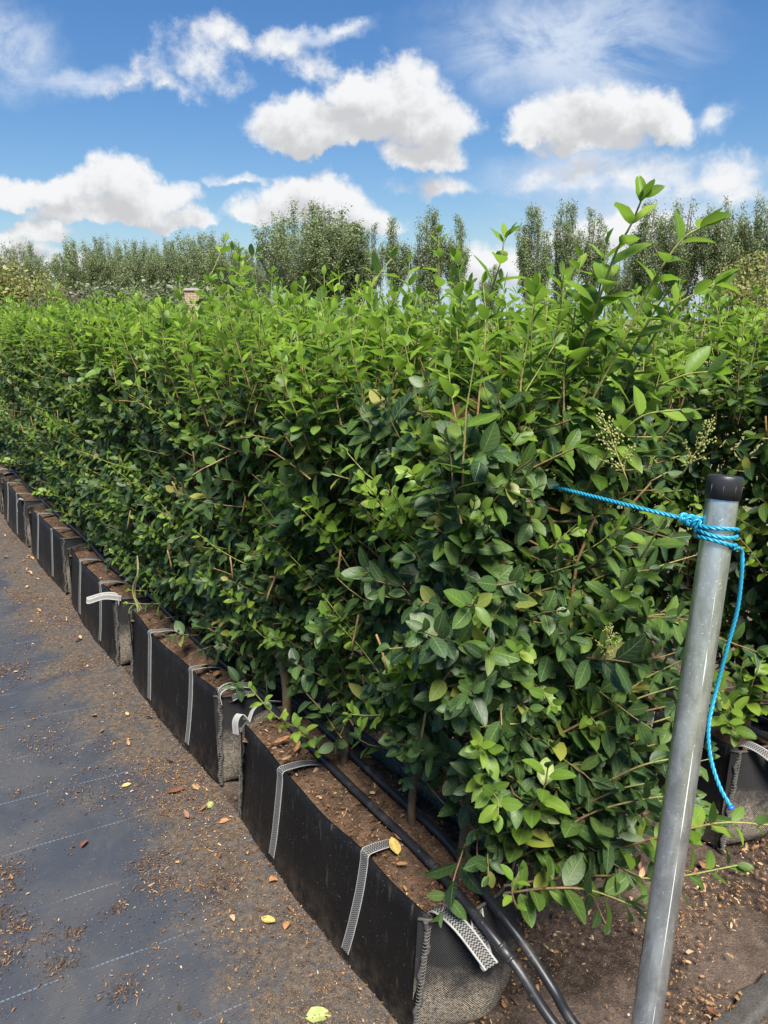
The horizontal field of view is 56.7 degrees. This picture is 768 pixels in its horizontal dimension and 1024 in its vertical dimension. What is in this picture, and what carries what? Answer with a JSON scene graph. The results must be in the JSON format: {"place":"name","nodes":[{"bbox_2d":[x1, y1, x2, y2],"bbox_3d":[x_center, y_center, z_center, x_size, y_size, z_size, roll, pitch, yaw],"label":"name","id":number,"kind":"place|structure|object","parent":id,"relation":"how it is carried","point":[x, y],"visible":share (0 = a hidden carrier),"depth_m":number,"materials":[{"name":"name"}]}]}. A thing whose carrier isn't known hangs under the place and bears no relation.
{"place":"outdoors","nodes":[
{"label":"outdoors","id":0,"kind":"place"},
{"bbox_2d":[183,288,200,314],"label":"brick pillar","id":1,"kind":"structure","parent":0,"point":[190,292],"depth_m":24.66,"materials":[{"name":"brick"}]},
{"bbox_2d":[0,513,397,1023],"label":"weed fabric path","id":2,"kind":"structure","parent":0,"point":[76,882],"depth_m":1.88,"materials":[{"name":"grey fabric"}]},
{"bbox_2d":[0,658,261,1007],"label":"litter clumps","id":3,"kind":"object","parent":2,"relation":"on","point":[23,925],"visible":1,"depth_m":1.79,"materials":[{"name":"brown plant"}]},
{"bbox_2d":[165,787,184,792],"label":"fallen leaf","id":4,"kind":"object","parent":2,"relation":"on","point":[175,789],"visible":1,"depth_m":2.21,"materials":[{"name":"brown plant"}]},
{"bbox_2d":[184,810,188,817],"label":"fallen leaf","id":5,"kind":"object","parent":2,"relation":"on","point":[186,813],"visible":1,"depth_m":2.09,"materials":[{"name":"brown plant"}]},
{"bbox_2d":[192,784,199,790],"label":"fallen leaf","id":6,"kind":"object","parent":2,"relation":"on","point":[194,786],"visible":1,"depth_m":2.22,"materials":[{"name":"beige plant"}]},
{"bbox_2d":[0,512,395,1023],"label":"path litter","id":7,"kind":"object","parent":2,"relation":"on","point":[198,1014],"visible":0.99,"depth_m":2.05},
{"bbox_2d":[207,801,212,807],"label":"fallen leaf","id":8,"kind":"object","parent":2,"relation":"on","point":[209,803],"visible":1,"depth_m":2.14,"materials":[{"name":"plant"}]},
{"bbox_2d":[216,818,228,822],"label":"fallen leaf","id":9,"kind":"object","parent":2,"relation":"on","point":[223,820],"visible":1,"depth_m":2.07,"materials":[{"name":"orange plant"}]},
{"bbox_2d":[260,915,274,922],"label":"fallen leaf","id":10,"kind":"object","parent":2,"relation":"on","point":[270,918],"visible":1,"depth_m":1.73,"materials":[{"name":"yellow plant"}]},
{"bbox_2d":[269,875,277,881],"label":"fallen leaf","id":11,"kind":"object","parent":2,"relation":"on","point":[272,878],"visible":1,"depth_m":1.85,"materials":[{"name":"brown plant"}]},
{"bbox_2d":[283,921,289,929],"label":"fallen leaf","id":12,"kind":"object","parent":2,"relation":"on","point":[286,924],"visible":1,"depth_m":1.71,"materials":[{"name":"orange plant"}]},
{"bbox_2d":[306,1006,330,1022],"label":"fallen leaf","id":13,"kind":"object","parent":2,"relation":"on","point":[316,1011],"visible":1,"depth_m":1.50,"materials":[{"name":"yellow plant"}]},
{"bbox_2d":[332,302,379,327],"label":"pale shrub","id":14,"kind":"object","parent":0,"point":[352,318],"depth_m":38.33,"materials":[{"name":"green plant"}]},
{"bbox_2d":[0,0,767,318],"label":"sky","id":15,"kind":"structure","parent":0,"point":[125,120],"materials":[{"name":"blue"}]},
{"bbox_2d":[2,513,767,1023],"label":"soil bed","id":16,"kind":"object","parent":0,"point":[602,981],"visible":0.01,"depth_m":1.68,"materials":[{"name":"brown soil"}]},
{"bbox_2d":[0,459,26,512],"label":"planter bag","id":17,"kind":"object","parent":16,"relation":"on","point":[4,471],"visible":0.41,"depth_m":5.33,"materials":[{"name":"fabric"}]},
{"bbox_2d":[0,300,36,471],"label":"privet hedge","id":18,"kind":"object","parent":17,"relation":"in","point":[2,448],"visible":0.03,"depth_m":5.30,"materials":[{"name":"green plant"}]},
{"bbox_2d":[0,474,60,546],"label":"planter bag","id":19,"kind":"object","parent":16,"relation":"on","point":[18,500],"visible":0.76,"depth_m":4.76,"materials":[{"name":"fabric"}]},
{"bbox_2d":[0,297,63,497],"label":"privet hedge","id":20,"kind":"object","parent":19,"relation":"in","point":[6,436],"visible":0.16,"depth_m":4.54,"materials":[{"name":"green plant"}]},
{"bbox_2d":[27,502,102,593],"bbox_3d":[-1.829,0.174,4.151,0.312,0.314,0.981,-11,19,-35],"label":"planter bag","id":21,"kind":"object","parent":16,"relation":"on","point":[53,539],"visible":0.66,"depth_m":4.00,"materials":[{"name":"fabric"}]},
{"bbox_2d":[0,285,117,531],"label":"privet hedge","id":22,"kind":"object","parent":21,"relation":"in","point":[14,354],"visible":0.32,"depth_m":3.79,"materials":[{"name":"green plant"}]},
{"bbox_2d":[67,543,171,665],"bbox_3d":[-1.275,0.383,3.334,0.384,0.342,0.994,-11,19,-34],"label":"planter bag","id":23,"kind":"object","parent":16,"relation":"on","point":[99,596],"visible":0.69,"depth_m":3.15,"materials":[{"name":"fabric"}]},
{"bbox_2d":[14,277,195,590],"bbox_3d":[-1.202,-0.344,3.218,0.686,1.379,1.203,-11,19,-35],"label":"privet hedge","id":24,"kind":"object","parent":23,"relation":"in","point":[60,359],"visible":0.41,"depth_m":3.04,"materials":[{"name":"green plant"}]},
{"bbox_2d":[135,293,227,333],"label":"privet hedge","id":25,"kind":"object","parent":16,"relation":"on","point":[152,311],"visible":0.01,"depth_m":5.02,"materials":[{"name":"green plant"}]},
{"bbox_2d":[128,599,292,785],"bbox_3d":[-0.653,0.588,2.593,0.309,0.339,0.992,-11,19,-36],"label":"planter bag","id":26,"kind":"object","parent":16,"relation":"on","point":[195,706],"visible":0.62,"depth_m":2.41,"materials":[{"name":"fabric"}]},
{"bbox_2d":[64,233,365,701],"bbox_3d":[-0.613,-0.175,2.418,0.751,1.409,1.252,-11,19,-35],"label":"privet hedge","id":27,"kind":"object","parent":26,"relation":"in","point":[145,398],"visible":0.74,"depth_m":2.23,"materials":[{"name":"green plant"}]},
{"bbox_2d":[132,555,141,611],"bbox_3d":[-0.716,0.209,2.063,0.020,0.166,0.030,14,21,42],"label":"withered tendril","id":28,"kind":"object","parent":27,"relation":"hanging from","point":[134,597],"visible":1,"depth_m":2.06,"materials":[{"name":"brown plant"}]},
{"bbox_2d":[3,462,560,1023],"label":"irrigation pipe","id":29,"kind":"object","parent":16,"relation":"on","point":[505,952],"visible":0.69,"depth_m":1.57,"materials":[{"name":"black plastic"}]},
{"bbox_2d":[28,474,579,1023],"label":"irrigation pipe","id":30,"kind":"object","parent":16,"relation":"on","point":[530,954],"visible":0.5,"depth_m":1.41,"materials":[{"name":"black plastic"}]},
{"bbox_2d":[232,700,527,1023],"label":"planter bag","id":31,"kind":"object","parent":16,"relation":"on","point":[321,833],"visible":0.73,"depth_m":1.60,"materials":[{"name":"fabric"}]},
{"bbox_2d":[271,736,288,742],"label":"fallen leaf","id":32,"kind":"object","parent":31,"relation":"on","point":[281,738],"visible":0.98,"depth_m":1.95,"materials":[{"name":"orange plant"}]},
{"bbox_2d":[294,741,300,751],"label":"fallen leaf","id":33,"kind":"object","parent":31,"relation":"on","point":[297,747],"visible":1,"depth_m":1.92,"materials":[{"name":"beige plant"}]},
{"bbox_2d":[389,837,400,855],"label":"fallen leaf","id":34,"kind":"object","parent":31,"relation":"on","point":[394,845],"visible":1,"depth_m":1.55,"materials":[{"name":"yellow plant"}]},
{"bbox_2d":[393,861,407,864],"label":"fallen leaf","id":35,"kind":"object","parent":31,"relation":"on","point":[401,863],"visible":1,"depth_m":1.51,"materials":[{"name":"brown plant"}]},
{"bbox_2d":[163,175,767,935],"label":"privet hedge","id":36,"kind":"object","parent":31,"relation":"in","point":[469,623],"visible":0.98,"depth_m":1.24,"materials":[{"name":"green plant"}]},
{"bbox_2d":[450,398,483,426],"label":"dead leaf","id":37,"kind":"object","parent":36,"relation":"attached to","point":[458,408],"visible":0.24,"depth_m":1.22,"materials":[{"name":"brown plant"}]},
{"bbox_2d":[234,662,767,1023],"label":"bed litter","id":38,"kind":"object","parent":16,"relation":"on","point":[688,951],"visible":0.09,"depth_m":1.69,"materials":[{"name":"brown plant"}]},
{"bbox_2d":[253,502,767,740],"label":"irrigation hose","id":39,"kind":"object","parent":16,"relation":"on","point":[761,734],"visible":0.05,"depth_m":1.97,"materials":[{"name":"plastic"}]},
{"bbox_2d":[359,543,767,725],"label":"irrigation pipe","id":40,"kind":"object","parent":16,"relation":"on","point":[762,720],"visible":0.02,"depth_m":2.03,"materials":[{"name":"plastic"}]},
{"bbox_2d":[513,669,767,850],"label":"planter bag","id":41,"kind":"object","parent":16,"relation":"on","point":[741,767],"visible":0.19,"depth_m":1.94,"materials":[{"name":"fabric"}]},
{"bbox_2d":[508,269,767,746],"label":"privet hedge","id":42,"kind":"object","parent":41,"relation":"in","point":[745,404],"visible":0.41,"depth_m":1.90,"materials":[{"name":"green plant"}]},
{"bbox_2d":[639,867,644,876],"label":"fallen leaf","id":43,"kind":"object","parent":16,"relation":"on","point":[642,872],"visible":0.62,"depth_m":1.86,"materials":[{"name":"beige plant"}]},
{"bbox_2d":[631,474,743,1023],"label":"steel pole","id":44,"kind":"object","parent":16,"relation":"on","point":[722,494],"visible":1,"depth_m":0.94,"materials":[{"name":"silver metal"}]},
{"bbox_2d":[552,485,744,809],"bbox_3d":[-0.764,-0.252,2.623,0.085,0.408,4.320,-11,19,-34],"label":"blue rope","id":45,"kind":"object","parent":44,"relation":"attached to","point":[690,520],"visible":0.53,"depth_m":0.96,"materials":[{"name":"blue fabric"}]},
{"bbox_2d":[706,1006,718,1014],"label":"fallen leaf","id":46,"kind":"object","parent":16,"relation":"on","point":[711,1010],"visible":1,"depth_m":1.49,"materials":[{"name":"brown plant"}]},
{"bbox_2d":[709,972,767,1023],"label":"fabric strip","id":47,"kind":"object","parent":16,"relation":"on","point":[751,1007],"visible":1,"depth_m":1.50,"materials":[{"name":"fabric"}]},
{"bbox_3d":[0.216,0.461,3.103,0.312,0.314,0.981,-11,19,-35],"label":"planter bag","id":48,"kind":"object","parent":16,"relation":"on","visible":0},
{"bbox_2d":[337,272,577,565],"bbox_3d":[0.277,-0.284,2.960,0.646,1.359,1.282,-11,19,-35],"label":"privet hedge","id":49,"kind":"object","parent":48,"relation":"in","point":[506,345],"visible":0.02,"depth_m":2.65,"materials":[{"name":"green plant"}]},
{"bbox_2d":[482,319,767,553],"bbox_3d":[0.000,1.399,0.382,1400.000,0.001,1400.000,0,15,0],"label":"ground","id":50,"kind":"structure","parent":0,"point":[746,509],"depth_m":21.37,"materials":[{"name":"green soil"}]},
{"bbox_2d":[0,238,55,290],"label":"poplar tree","id":51,"kind":"object","parent":50,"relation":"on","point":[32,259],"visible":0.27,"depth_m":63.94,"materials":[{"name":"green plant"}]},
{"bbox_2d":[13,263,73,312],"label":"willow bush","id":52,"kind":"object","parent":50,"relation":"on","point":[43,284],"visible":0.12,"depth_m":31.28,"materials":[{"name":"green plant"}]},
{"bbox_2d":[0,249,92,310],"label":"willow bush","id":53,"kind":"object","parent":50,"relation":"on","point":[9,285],"visible":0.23,"depth_m":31.61,"materials":[{"name":"green plant"}]},
{"bbox_2d":[20,283,92,313],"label":"purple shrub","id":54,"kind":"object","parent":50,"relation":"on","point":[46,299],"visible":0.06,"depth_m":26.26,"materials":[{"name":"green plant"}]},
{"bbox_2d":[47,233,110,296],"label":"poplar tree","id":55,"kind":"object","parent":50,"relation":"on","point":[70,266],"visible":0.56,"depth_m":65.08,"materials":[{"name":"green plant"}]},
{"bbox_2d":[80,234,130,297],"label":"poplar tree","id":56,"kind":"object","parent":50,"relation":"on","point":[100,256],"visible":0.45,"depth_m":65.22,"materials":[{"name":"green plant"}]},
{"bbox_2d":[48,274,175,315],"bbox_3d":[-12.842,-9.545,34.064,9.415,3.448,8.522,-6,16,-21],"label":"pale shrub","id":57,"kind":"object","parent":50,"relation":"on","point":[90,291],"visible":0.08,"depth_m":33.27,"materials":[{"name":"green plant"}]},
{"bbox_2d":[102,236,163,294],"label":"poplar tree","id":58,"kind":"object","parent":50,"relation":"on","point":[133,268],"visible":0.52,"depth_m":64.92,"materials":[{"name":"green plant"}]},
{"bbox_2d":[78,271,235,313],"bbox_3d":[-11.039,-10.475,37.027,9.716,3.686,10.735,-9,17,-28],"label":"pale shrub","id":59,"kind":"object","parent":50,"relation":"on","point":[169,294],"visible":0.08,"depth_m":35.45,"materials":[{"name":"green plant"}]},
{"bbox_2d":[138,235,182,296],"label":"poplar tree","id":60,"kind":"object","parent":50,"relation":"on","point":[157,256],"visible":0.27,"depth_m":65.24,"materials":[{"name":"green plant"}]},
{"bbox_2d":[156,227,224,293],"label":"poplar tree","id":61,"kind":"object","parent":50,"relation":"on","point":[184,267],"visible":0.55,"depth_m":63.94,"materials":[{"name":"green plant"}]},
{"bbox_2d":[187,227,255,298],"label":"poplar tree","id":62,"kind":"object","parent":50,"relation":"on","point":[223,262],"visible":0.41,"depth_m":63.88,"materials":[{"name":"green plant"}]},
{"bbox_2d":[149,279,295,314],"bbox_3d":[-8.623,-10.378,37.160,10.589,3.422,9.584,-11,19,-35],"label":"pale shrub","id":63,"kind":"object","parent":50,"relation":"on","point":[221,296],"visible":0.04,"depth_m":36.05,"materials":[{"name":"green plant"}]},
{"bbox_2d":[233,245,273,300],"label":"poplar tree","id":64,"kind":"object","parent":50,"relation":"on","point":[259,274],"visible":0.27,"depth_m":64.77,"materials":[{"name":"green plant"}]},
{"bbox_2d":[230,290,343,318],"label":"pale shrub","id":65,"kind":"object","parent":50,"relation":"on","point":[271,303],"visible":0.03,"depth_m":33.92,"materials":[{"name":"green plant"}]},
{"bbox_2d":[251,197,357,306],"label":"poplar tree","id":66,"kind":"object","parent":50,"relation":"on","point":[281,259],"visible":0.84,"depth_m":51.30,"materials":[{"name":"green plant"}]},
{"bbox_2d":[290,202,367,313],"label":"poplar tree","id":67,"kind":"object","parent":50,"relation":"on","point":[348,268],"visible":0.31,"depth_m":52.59,"materials":[{"name":"green plant"}]},
{"bbox_2d":[344,220,370,303],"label":"poplar tree","id":68,"kind":"object","parent":50,"relation":"on","point":[359,270],"visible":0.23,"depth_m":54.17,"materials":[{"name":"green plant"}]},
{"bbox_2d":[359,221,385,308],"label":"poplar tree","id":69,"kind":"object","parent":50,"relation":"on","point":[366,261],"visible":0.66,"depth_m":53.73,"materials":[{"name":"green plant"}]},
{"bbox_2d":[381,215,414,311],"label":"poplar tree","id":70,"kind":"object","parent":50,"relation":"on","point":[396,265],"visible":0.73,"depth_m":52.37,"materials":[{"name":"green plant"}]},
{"bbox_2d":[405,203,448,311],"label":"poplar tree","id":71,"kind":"object","parent":50,"relation":"on","point":[428,259],"visible":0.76,"depth_m":52.52,"materials":[{"name":"green plant"}]},
{"bbox_2d":[442,213,471,311],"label":"poplar tree","id":72,"kind":"object","parent":50,"relation":"on","point":[460,235],"visible":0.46,"depth_m":52.50,"materials":[{"name":"green plant"}]},
{"bbox_2d":[477,263,501,334],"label":"poplar tree","id":73,"kind":"object","parent":50,"relation":"on","point":[489,286],"visible":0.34,"depth_m":57.22,"materials":[{"name":"green plant"}]},
{"bbox_2d":[512,202,554,310],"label":"poplar tree","id":74,"kind":"object","parent":50,"relation":"on","point":[526,247],"visible":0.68,"depth_m":50.47,"materials":[{"name":"green plant"}]},
{"bbox_2d":[526,288,584,339],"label":"dark bush","id":75,"kind":"object","parent":50,"relation":"on","point":[565,297],"visible":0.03,"depth_m":41.81,"materials":[{"name":"green plant"}]},
{"bbox_2d":[550,197,587,302],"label":"poplar tree","id":76,"kind":"object","parent":50,"relation":"on","point":[564,247],"visible":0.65,"depth_m":50.20,"materials":[{"name":"green plant"}]},
{"bbox_2d":[573,206,613,330],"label":"poplar tree","id":77,"kind":"object","parent":50,"relation":"on","point":[589,249],"visible":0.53,"depth_m":51.27,"materials":[{"name":"green plant"}]},
{"bbox_2d":[603,249,632,332],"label":"poplar tree","id":78,"kind":"object","parent":50,"relation":"on","point":[624,283],"visible":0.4,"depth_m":54.85,"materials":[{"name":"green plant"}]},
{"bbox_2d":[624,197,669,329],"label":"poplar tree","id":79,"kind":"object","parent":50,"relation":"on","point":[640,276],"visible":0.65,"depth_m":49.54,"materials":[{"name":"green plant"}]},
{"bbox_2d":[654,194,711,335],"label":"poplar tree","id":80,"kind":"object","parent":50,"relation":"on","point":[687,252],"visible":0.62,"depth_m":48.43,"materials":[{"name":"green plant"}]},
{"bbox_2d":[680,239,767,347],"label":"willow bush","id":81,"kind":"object","parent":50,"relation":"on","point":[743,278],"visible":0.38,"depth_m":34.04,"materials":[{"name":"green plant"}]},
{"bbox_2d":[696,195,752,326],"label":"poplar tree","id":82,"kind":"object","parent":50,"relation":"on","point":[717,255],"visible":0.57,"depth_m":46.37,"materials":[{"name":"green plant"}]},
{"bbox_2d":[724,190,767,298],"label":"poplar tree","id":83,"kind":"object","parent":50,"relation":"on","point":[757,243],"visible":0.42,"depth_m":45.42,"materials":[{"name":"green plant"}]},
{"bbox_3d":[-0.372,0.248,3.883,0.312,0.314,0.981,-11,19,-35],"label":"planter bag","id":84,"kind":"object","parent":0,"visible":0},
{"bbox_2d":[233,283,430,531],"bbox_3d":[-0.329,-0.494,3.725,0.751,1.335,1.252,-11,19,-35],"label":"privet hedge","id":85,"kind":"object","parent":84,"relation":"in","point":[351,300],"visible":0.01,"depth_m":3.38,"materials":[{"name":"green plant"}]},
{"bbox_3d":[-0.960,0.034,4.663,0.312,0.314,0.981,-11,19,-35],"label":"planter bag","id":86,"kind":"object","parent":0,"visible":0},
{"bbox_2d":[178,293,313,431],"bbox_3d":[-0.921,-0.700,4.521,0.686,1.379,1.203,-11,19,-35],"label":"privet hedge","id":87,"kind":"object","parent":86,"relation":"in","point":[254,311],"depth_m":4.20,"materials":[{"name":"green plant"}]}
]}

